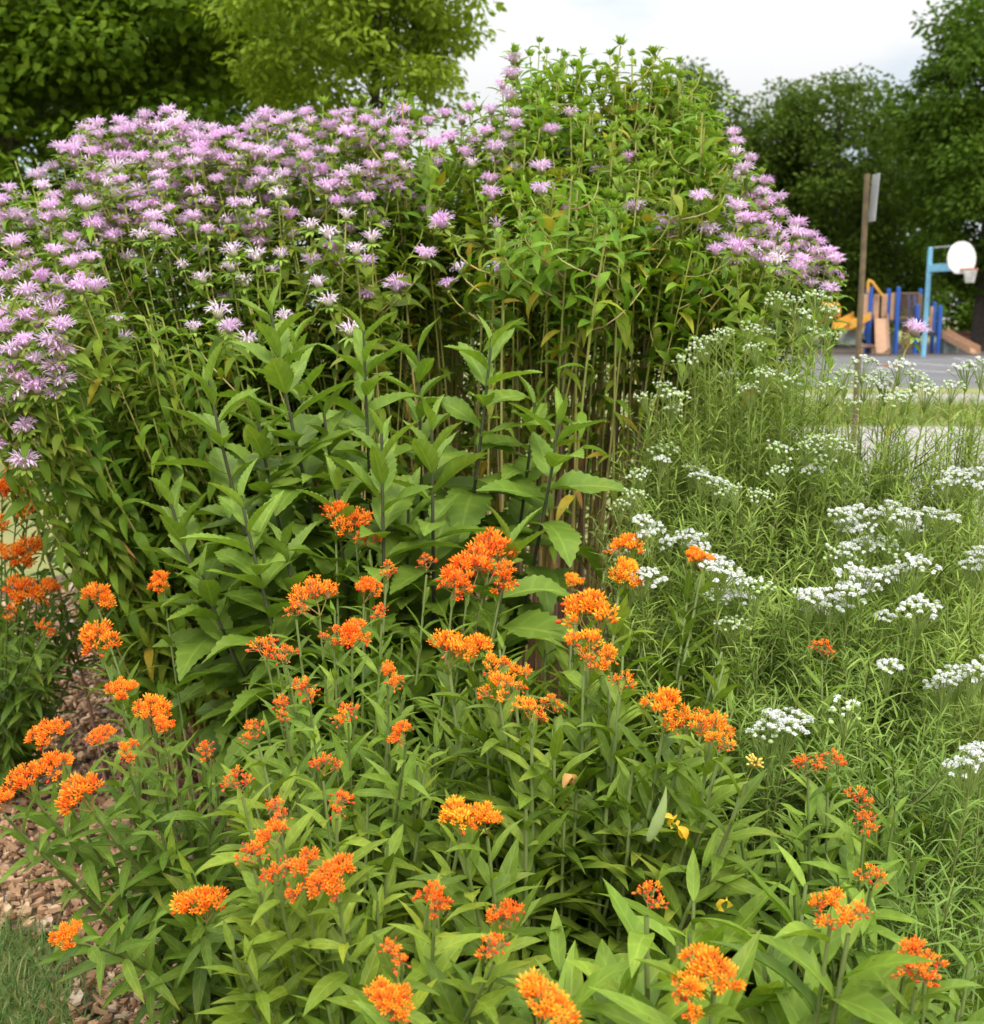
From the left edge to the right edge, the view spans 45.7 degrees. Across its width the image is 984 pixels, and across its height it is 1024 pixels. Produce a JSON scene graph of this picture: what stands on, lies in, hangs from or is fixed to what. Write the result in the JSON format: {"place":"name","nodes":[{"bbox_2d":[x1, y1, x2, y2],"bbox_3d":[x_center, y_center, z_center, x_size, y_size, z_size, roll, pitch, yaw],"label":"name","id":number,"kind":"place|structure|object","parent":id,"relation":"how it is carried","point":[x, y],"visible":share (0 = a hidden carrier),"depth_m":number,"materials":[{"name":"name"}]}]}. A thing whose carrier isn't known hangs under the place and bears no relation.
{"place":"outdoors","nodes":[
{"label":"outdoors","id":0,"kind":"place"},
{"bbox_2d":[0,899,135,1023],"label":"lawn grass","id":1,"kind":"structure","parent":0,"point":[36,995],"depth_m":2.37,"materials":[{"name":"green plant"}]},
{"bbox_2d":[0,565,982,1023],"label":"mulch bed","id":2,"kind":"object","parent":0,"point":[36,831],"depth_m":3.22,"materials":[{"name":"brown wood"}]},
{"bbox_2d":[0,465,108,803],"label":"butterfly weed","id":3,"kind":"object","parent":2,"relation":"on","point":[23,710],"visible":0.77,"depth_m":2.98,"materials":[{"name":"green plant"}]},
{"bbox_2d":[0,121,235,816],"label":"bergamot","id":4,"kind":"object","parent":2,"relation":"on","point":[75,434],"visible":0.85,"depth_m":2.65,"materials":[{"name":"green plant"}]},
{"bbox_2d":[0,569,290,1023],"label":"butterfly weed","id":5,"kind":"object","parent":2,"relation":"on","point":[179,919],"visible":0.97,"depth_m":1.86,"materials":[{"name":"green plant"}]},
{"bbox_2d":[64,107,289,793],"bbox_3d":[-0.939,-0.202,3.586,0.712,1.928,2.196,-2,10,-14],"label":"bergamot","id":6,"kind":"object","parent":2,"relation":"on","point":[125,215],"visible":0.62,"depth_m":2.84,"materials":[{"name":"green plant"}]},
{"bbox_2d":[124,474,284,842],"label":"leafy stalk","id":7,"kind":"object","parent":2,"relation":"on","point":[191,648],"visible":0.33,"depth_m":2.27,"materials":[{"name":"green plant"}]},
{"bbox_2d":[148,340,326,774],"bbox_3d":[-0.418,0.309,2.385,0.316,1.312,0.429,4,10,23],"label":"leafy stalk","id":8,"kind":"object","parent":2,"relation":"on","point":[224,467],"visible":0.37,"depth_m":2.24,"materials":[{"name":"green plant"}]},
{"bbox_2d":[159,542,322,829],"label":"leafy stalk","id":9,"kind":"object","parent":2,"relation":"on","point":[213,619],"visible":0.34,"depth_m":2.23,"materials":[{"name":"green plant"}]},
{"bbox_2d":[151,104,365,623],"bbox_3d":[-0.691,-0.208,3.560,0.633,1.949,2.109,-2,10,-14],"label":"bergamot","id":10,"kind":"object","parent":2,"relation":"on","point":[237,266],"visible":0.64,"depth_m":2.96,"materials":[{"name":"green plant"}]},
{"bbox_2d":[179,458,359,822],"bbox_3d":[-0.365,0.446,2.198,0.389,1.102,0.296,-2,10,-11],"label":"leafy stalk","id":11,"kind":"object","parent":2,"relation":"on","point":[259,574],"visible":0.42,"depth_m":2.11,"materials":[{"name":"green plant"}]},
{"bbox_2d":[198,385,377,723],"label":"leafy stalk","id":12,"kind":"object","parent":2,"relation":"on","point":[259,440],"visible":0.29,"depth_m":2.28,"materials":[{"name":"green plant"}]},
{"bbox_2d":[217,283,389,635],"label":"leafy stalk","id":13,"kind":"object","parent":2,"relation":"on","point":[281,374],"visible":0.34,"depth_m":2.26,"materials":[{"name":"green plant"}]},
{"bbox_2d":[247,315,377,590],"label":"leafy stalk","id":14,"kind":"object","parent":2,"relation":"on","point":[299,389],"visible":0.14,"depth_m":2.50,"materials":[{"name":"green plant"}]},
{"bbox_2d":[242,519,410,853],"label":"leafy stalk","id":15,"kind":"object","parent":2,"relation":"on","point":[290,576],"visible":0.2,"depth_m":2.16,"materials":[{"name":"green plant"}]},
{"bbox_2d":[255,94,416,565],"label":"bergamot","id":16,"kind":"object","parent":2,"relation":"on","point":[318,227],"visible":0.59,"depth_m":2.98,"materials":[{"name":"green plant"}]},
{"bbox_2d":[275,378,429,680],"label":"leafy stalk","id":17,"kind":"object","parent":2,"relation":"on","point":[332,423],"visible":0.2,"depth_m":2.33,"materials":[{"name":"green plant"}]},
{"bbox_2d":[286,452,419,854],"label":"leafy stalk","id":18,"kind":"object","parent":2,"relation":"on","point":[323,565],"visible":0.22,"depth_m":2.18,"materials":[{"name":"green plant"}]},
{"bbox_2d":[295,306,431,747],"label":"leafy stalk","id":19,"kind":"object","parent":2,"relation":"on","point":[364,386],"visible":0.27,"depth_m":2.37,"materials":[{"name":"green plant"}]},
{"bbox_2d":[195,719,546,1023],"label":"butterfly weed","id":20,"kind":"object","parent":2,"relation":"on","point":[304,901],"visible":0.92,"depth_m":1.36,"materials":[{"name":"green plant"}]},
{"bbox_2d":[280,408,472,866],"bbox_3d":[-0.199,0.395,2.220,0.322,1.196,0.314,7,12,36],"label":"leafy stalk","id":21,"kind":"object","parent":2,"relation":"on","point":[391,502],"visible":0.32,"depth_m":2.15,"materials":[{"name":"green plant"}]},
{"bbox_2d":[239,499,541,967],"bbox_3d":[-0.176,0.524,1.981,0.536,1.021,0.875,0,9,0],"label":"butterfly weed","id":22,"kind":"object","parent":2,"relation":"on","point":[393,776],"visible":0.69,"depth_m":1.86,"materials":[{"name":"green plant"}]},
{"bbox_2d":[316,90,476,647],"bbox_3d":[-0.301,-0.252,3.734,0.522,1.980,2.139,0,9,0],"label":"bergamot","id":23,"kind":"object","parent":2,"relation":"on","point":[387,216],"visible":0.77,"depth_m":3.02,"materials":[{"name":"green plant"}]},
{"bbox_2d":[323,467,480,758],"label":"leafy stalk","id":24,"kind":"object","parent":2,"relation":"on","point":[402,602],"visible":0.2,"depth_m":2.25,"materials":[{"name":"green plant"}]},
{"bbox_2d":[213,894,594,1023],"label":"butterfly weed","id":25,"kind":"object","parent":2,"relation":"on","point":[371,1014],"visible":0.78,"depth_m":1.31,"materials":[{"name":"green plant"}]},
{"bbox_2d":[351,318,488,713],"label":"leafy stalk","id":26,"kind":"object","parent":2,"relation":"on","point":[421,368],"visible":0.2,"depth_m":2.46,"materials":[{"name":"green plant"}]},
{"bbox_2d":[366,392,532,866],"bbox_3d":[-0.114,0.365,2.328,0.363,1.220,0.352,-6,11,-34],"label":"leafy stalk","id":27,"kind":"object","parent":2,"relation":"on","point":[435,525],"visible":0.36,"depth_m":2.19,"materials":[{"name":"green plant"}]},
{"bbox_2d":[395,77,538,722],"bbox_3d":[-0.097,-0.276,3.781,0.509,2.011,2.215,0,9,0],"label":"bergamot","id":28,"kind":"object","parent":2,"relation":"on","point":[464,303],"visible":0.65,"depth_m":3.10,"materials":[{"name":"green plant"}]},
{"bbox_2d":[410,314,555,628],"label":"leafy stalk","id":29,"kind":"object","parent":2,"relation":"on","point":[470,507],"visible":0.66,"depth_m":2.36,"materials":[{"name":"green plant"}]},
{"bbox_2d":[426,505,585,867],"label":"leafy stalk","id":30,"kind":"object","parent":2,"relation":"on","point":[536,623],"visible":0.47,"depth_m":2.11,"materials":[{"name":"green plant"}]},
{"bbox_2d":[434,375,600,730],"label":"leafy stalk","id":31,"kind":"object","parent":2,"relation":"on","point":[519,510],"visible":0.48,"depth_m":2.44,"materials":[{"name":"green plant"}]},
{"bbox_2d":[450,36,623,733],"bbox_3d":[0.187,-0.331,3.717,0.580,2.140,2.557,0,9,0],"label":"bergamot","id":32,"kind":"object","parent":2,"relation":"on","point":[541,217],"visible":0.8,"depth_m":2.89,"materials":[{"name":"green plant"}]},
{"bbox_2d":[461,387,626,915],"bbox_3d":[0.099,0.357,2.384,0.321,1.218,0.264,6,11,32],"label":"leafy stalk","id":33,"kind":"object","parent":2,"relation":"on","point":[564,540],"visible":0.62,"depth_m":2.29,"materials":[{"name":"green plant"}]},
{"bbox_2d":[408,532,784,1017],"bbox_3d":[0.155,0.575,1.819,0.579,0.974,0.909,0,9,0],"label":"butterfly weed","id":34,"kind":"object","parent":2,"relation":"on","point":[582,830],"visible":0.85,"depth_m":1.64,"materials":[{"name":"green plant"}]},
{"bbox_2d":[505,110,692,713],"bbox_3d":[0.272,-0.144,3.311,0.538,1.906,0.699,0,9,0],"label":"purple cane plant","id":35,"kind":"object","parent":2,"relation":"on","point":[642,373],"visible":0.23,"depth_m":3.14,"materials":[{"name":"green plant"}]},
{"bbox_2d":[522,33,710,755],"bbox_3d":[0.365,-0.288,3.624,0.564,2.086,2.380,1,10,9],"label":"bergamot","id":36,"kind":"object","parent":2,"relation":"on","point":[625,147],"visible":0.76,"depth_m":2.92,"materials":[{"name":"green plant"}]},
{"bbox_2d":[572,344,750,740],"bbox_3d":[0.361,0.300,2.471,0.348,1.302,0.687,2,10,10],"label":"mountain mint","id":37,"kind":"object","parent":2,"relation":"on","point":[654,505],"visible":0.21,"depth_m":2.38,"materials":[{"name":"green plant"}]},
{"bbox_2d":[594,54,781,674],"bbox_3d":[0.586,-0.282,3.727,0.488,2.040,2.430,1,9,6],"label":"bergamot","id":38,"kind":"object","parent":2,"relation":"on","point":[687,290],"visible":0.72,"depth_m":2.81,"materials":[{"name":"green plant"}]},
{"bbox_2d":[477,842,935,1023],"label":"butterfly weed","id":39,"kind":"object","parent":2,"relation":"on","point":[645,979],"visible":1,"depth_m":1.22,"materials":[{"name":"green plant"}]},
{"bbox_2d":[592,514,828,836],"bbox_3d":[0.391,0.499,2.173,0.458,1.005,0.742,0,9,0],"label":"mountain mint","id":40,"kind":"object","parent":2,"relation":"on","point":[643,534],"visible":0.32,"depth_m":2.07,"materials":[{"name":"green plant"}]},
{"bbox_2d":[644,135,854,571],"bbox_3d":[0.681,-0.077,3.181,0.591,1.814,1.406,0,9,0],"label":"bergamot","id":41,"kind":"object","parent":2,"relation":"on","point":[745,214],"visible":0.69,"depth_m":2.82,"materials":[{"name":"green plant"}]},
{"bbox_2d":[656,289,868,668],"bbox_3d":[0.597,0.229,2.574,0.463,1.409,0.610,2,10,14],"label":"mountain mint","id":42,"kind":"object","parent":2,"relation":"on","point":[749,442],"visible":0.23,"depth_m":2.42,"materials":[{"name":"green plant"}]},
{"bbox_2d":[656,433,869,732],"bbox_3d":[0.525,0.405,2.365,0.516,1.130,0.759,6,11,32],"label":"mountain mint","id":43,"kind":"object","parent":2,"relation":"on","point":[755,564],"visible":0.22,"depth_m":2.29,"materials":[{"name":"green plant"}]},
{"bbox_2d":[677,588,876,996],"bbox_3d":[0.460,0.590,2.016,0.405,0.879,0.639,0,9,0],"label":"mountain mint","id":44,"kind":"object","parent":2,"relation":"on","point":[769,799],"visible":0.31,"depth_m":1.84,"materials":[{"name":"green plant"}]},
{"bbox_2d":[710,638,983,1006],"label":"butterfly weed","id":45,"kind":"object","parent":2,"relation":"on","point":[843,838],"visible":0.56,"depth_m":1.61,"materials":[{"name":"green plant"}]},
{"bbox_2d":[734,552,983,895],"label":"mountain mint","id":46,"kind":"object","parent":2,"relation":"on","point":[853,699],"visible":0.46,"depth_m":1.98,"materials":[{"name":"green plant"}]},
{"bbox_2d":[760,354,969,673],"bbox_3d":[0.812,0.305,2.512,0.543,1.279,0.668,0,9,0],"label":"mountain mint","id":47,"kind":"object","parent":2,"relation":"on","point":[877,490],"visible":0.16,"depth_m":2.39,"materials":[{"name":"green plant"}]},
{"bbox_2d":[749,499,981,815],"bbox_3d":[0.720,0.472,2.271,0.466,1.028,0.695,4,10,22],"label":"mountain mint","id":48,"kind":"object","parent":2,"relation":"on","point":[908,528],"visible":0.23,"depth_m":2.14,"materials":[{"name":"green plant"}]},
{"bbox_2d":[781,899,983,1023],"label":"butterfly weed","id":49,"kind":"object","parent":2,"relation":"on","point":[918,1008],"visible":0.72,"depth_m":1.24,"materials":[{"name":"green plant"}]},
{"bbox_2d":[783,695,983,1023],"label":"mountain mint","id":50,"kind":"object","parent":2,"relation":"on","point":[949,899],"visible":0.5,"depth_m":1.68,"materials":[{"name":"green plant"}]},
{"bbox_2d":[863,318,931,476],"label":"bergamot","id":51,"kind":"object","parent":2,"relation":"on","point":[916,327],"visible":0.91,"depth_m":2.72,"materials":[{"name":"green plant"}]},
{"bbox_2d":[870,355,983,678],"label":"mountain mint","id":52,"kind":"object","parent":2,"relation":"on","point":[969,444],"visible":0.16,"depth_m":2.44,"materials":[{"name":"green plant"}]},
{"bbox_2d":[872,464,983,896],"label":"mountain mint","id":53,"kind":"object","parent":2,"relation":"on","point":[966,676],"visible":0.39,"depth_m":2.06,"materials":[{"name":"green plant"}]},
{"bbox_2d":[0,320,983,1023],"bbox_3d":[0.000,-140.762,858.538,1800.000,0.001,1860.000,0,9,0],"label":"lawn","id":54,"kind":"structure","parent":0,"point":[8,538],"depth_m":7.20,"materials":[{"name":"green plant"}]},
{"bbox_2d":[35,252,126,339],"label":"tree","id":55,"kind":"object","parent":54,"relation":"on","point":[83,270],"visible":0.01,"depth_m":63.71,"materials":[{"name":"green plant"}]},
{"bbox_2d":[0,0,402,424],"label":"tree","id":56,"kind":"object","parent":54,"relation":"on","point":[70,62],"visible":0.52,"depth_m":11.62,"materials":[{"name":"green plant"}]},
{"bbox_2d":[189,0,507,160],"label":"tree","id":57,"kind":"object","parent":54,"relation":"on","point":[426,36],"visible":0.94,"depth_m":9.78,"materials":[{"name":"green plant"}]},
{"bbox_2d":[771,389,983,425],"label":"path grass","id":58,"kind":"structure","parent":54,"relation":"on","point":[927,413],"depth_m":16.09,"materials":[{"name":"green plant"}]},
{"bbox_2d":[801,222,975,331],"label":"tree","id":59,"kind":"object","parent":54,"relation":"on","point":[891,326],"visible":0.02,"depth_m":74.36,"materials":[{"name":"green plant"}]},
{"bbox_2d":[900,280,973,331],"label":"tree","id":60,"kind":"object","parent":54,"relation":"on","point":[947,313],"visible":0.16,"depth_m":84.35,"materials":[{"name":"green plant"}]},
{"bbox_2d":[948,296,974,331],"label":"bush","id":61,"kind":"object","parent":54,"relation":"on","point":[962,311],"visible":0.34,"depth_m":83.04,"materials":[{"name":"green plant"}]},
{"bbox_2d":[15,0,983,319],"label":"sky","id":62,"kind":"structure","parent":0,"point":[752,42],"materials":[{"name":"white"}]},
{"bbox_2d":[597,342,983,355],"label":"playground ground","id":63,"kind":"structure","parent":0,"point":[842,350],"depth_m":47.22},
{"bbox_2d":[604,55,787,238],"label":"tree","id":64,"kind":"object","parent":63,"relation":"on","point":[745,132],"visible":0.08,"depth_m":53.96,"materials":[{"name":"green plant"}]},
{"bbox_2d":[718,76,861,338],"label":"tree","id":65,"kind":"object","parent":63,"relation":"on","point":[794,211],"visible":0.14,"depth_m":55.94,"materials":[{"name":"green plant"}]},
{"bbox_2d":[742,62,937,346],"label":"tree","id":66,"kind":"object","parent":63,"relation":"on","point":[881,230],"visible":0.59,"depth_m":54.30,"materials":[{"name":"green plant"}]},
{"bbox_2d":[832,108,956,343],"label":"tree","id":67,"kind":"object","parent":63,"relation":"on","point":[916,283],"visible":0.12,"depth_m":60.55,"materials":[{"name":"green plant"}]},
{"bbox_2d":[809,279,980,353],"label":"playground structure","id":68,"kind":"object","parent":63,"relation":"on","point":[949,341],"visible":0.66,"depth_m":45.43,"materials":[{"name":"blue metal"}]},
{"bbox_2d":[868,0,983,350],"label":"tree","id":69,"kind":"object","parent":63,"relation":"on","point":[944,127],"visible":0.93,"depth_m":48.02,"materials":[{"name":"green plant"}]},
{"bbox_2d":[955,332,970,340],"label":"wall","id":70,"kind":"structure","parent":63,"relation":"on","point":[966,335],"depth_m":57.20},
{"bbox_2d":[619,394,983,529],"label":"concrete path","id":71,"kind":"structure","parent":0,"point":[914,430],"depth_m":13.41,"materials":[{"name":"grey concrete"}]},
{"bbox_2d":[850,173,879,478],"bbox_3d":[2.886,-1.370,9.065,0.076,2.442,0.132,-1,9,-6],"label":"sign post","id":72,"kind":"object","parent":71,"relation":"on","point":[871,208],"visible":0.9,"depth_m":8.99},
{"bbox_2d":[774,356,983,387],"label":"basketball court","id":73,"kind":"object","parent":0,"point":[940,375],"depth_m":32.03,"materials":[{"name":"asphalt"}]},
{"bbox_2d":[847,358,980,374],"bbox_3d":[12.817,-4.258,33.905,4.880,0.008,13.951,4,10,24],"label":"court line","id":74,"kind":"object","parent":73,"relation":"on","point":[933,364],"visible":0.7,"depth_m":34.28,"materials":[{"name":"paint"}]},
{"bbox_2d":[921,241,977,356],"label":"basketball hoop","id":75,"kind":"object","parent":73,"relation":"on","point":[961,257],"visible":0.94,"depth_m":40.08,"materials":[{"name":"blue metal"}]}
]}

